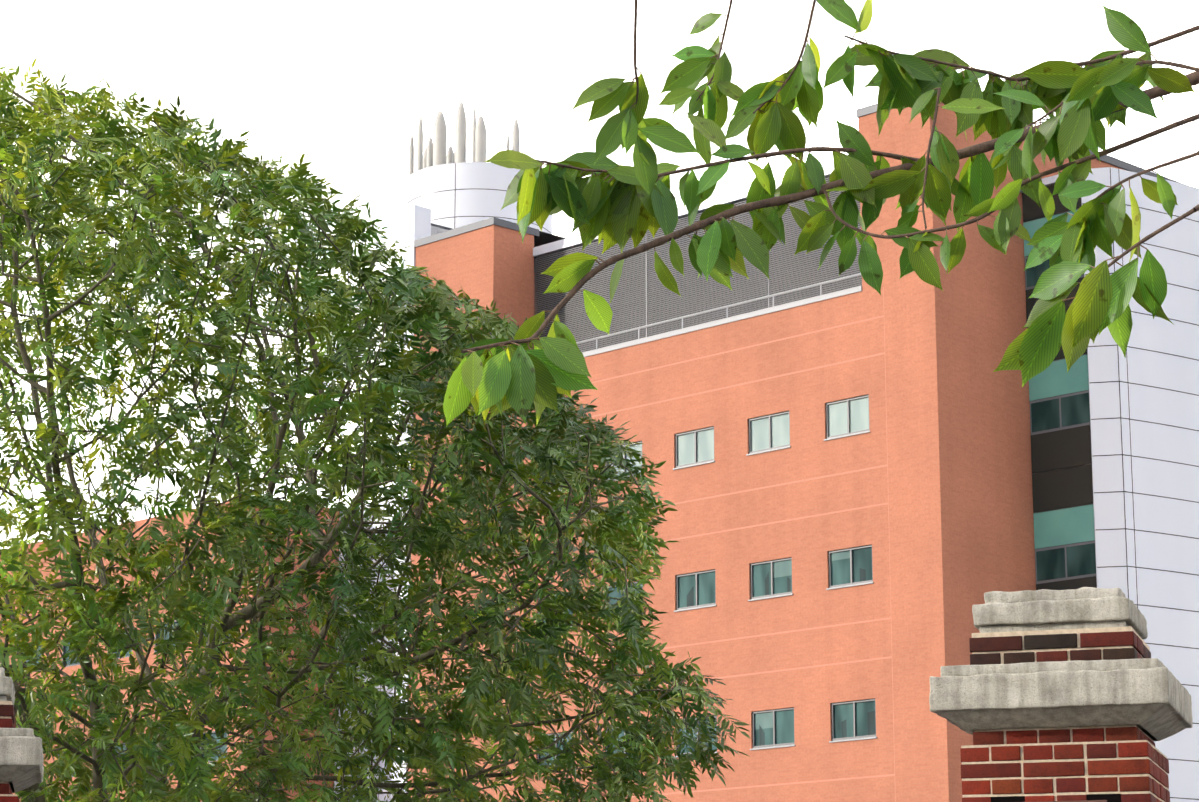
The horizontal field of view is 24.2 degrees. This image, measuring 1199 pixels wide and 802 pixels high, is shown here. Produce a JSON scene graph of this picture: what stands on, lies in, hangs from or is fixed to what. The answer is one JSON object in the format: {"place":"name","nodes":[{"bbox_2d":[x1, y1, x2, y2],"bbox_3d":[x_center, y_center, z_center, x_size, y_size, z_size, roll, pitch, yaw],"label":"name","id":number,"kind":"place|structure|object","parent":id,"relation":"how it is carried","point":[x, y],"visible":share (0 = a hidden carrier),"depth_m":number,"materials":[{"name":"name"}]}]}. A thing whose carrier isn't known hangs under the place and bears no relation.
{"place":"outdoors","nodes":[
{"label":"outdoors","id":0,"kind":"place"},
{"bbox_2d":[0,667,43,801],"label":"gate pier","id":1,"kind":"structure","parent":0,"point":[21,759],"depth_m":12.31,"materials":[{"name":"concrete"}]},
{"bbox_2d":[0,56,749,801],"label":"ash tree","id":2,"kind":"object","parent":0,"point":[78,194],"depth_m":18.62,"materials":[{"name":"green plant"}]},
{"bbox_2d":[0,87,654,801],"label":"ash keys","id":3,"kind":"object","parent":2,"relation":"attached to","point":[146,467],"visible":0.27,"depth_m":18.61,"materials":[{"name":"green plant"}]},
{"bbox_2d":[0,0,1198,548],"bbox_3d":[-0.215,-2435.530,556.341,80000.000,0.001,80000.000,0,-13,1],"label":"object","id":4,"kind":"structure","parent":0,"point":[344,96],"depth_m":7352.37,"materials":[{"name":"white"}]},
{"bbox_2d":[443,0,1198,427],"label":"cherry tree","id":5,"kind":"object","parent":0,"point":[635,200],"depth_m":4.10,"materials":[{"name":"green plant"}]},
{"bbox_2d":[466,14,1157,355],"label":"cherry tree petioles","id":6,"kind":"object","parent":5,"relation":"attached to","point":[760,110],"visible":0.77,"depth_m":4.11,"materials":[{"name":"green"}]},
{"bbox_2d":[929,587,1192,801],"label":"gate pier","id":7,"kind":"structure","parent":0,"point":[1072,695],"depth_m":10.10,"materials":[{"name":"brick"}]},
{"label":"ground","id":8,"kind":"structure","parent":0,"visible":0},
{"bbox_2d":[0,102,1198,801],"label":"building wings","id":9,"kind":"object","parent":8,"relation":"on","point":[1116,464],"visible":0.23,"depth_m":79.17},
{"bbox_2d":[407,102,1185,801],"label":"building","id":10,"kind":"structure","parent":8,"relation":"on","point":[845,480],"depth_m":79.88,"materials":[{"name":"brick"}]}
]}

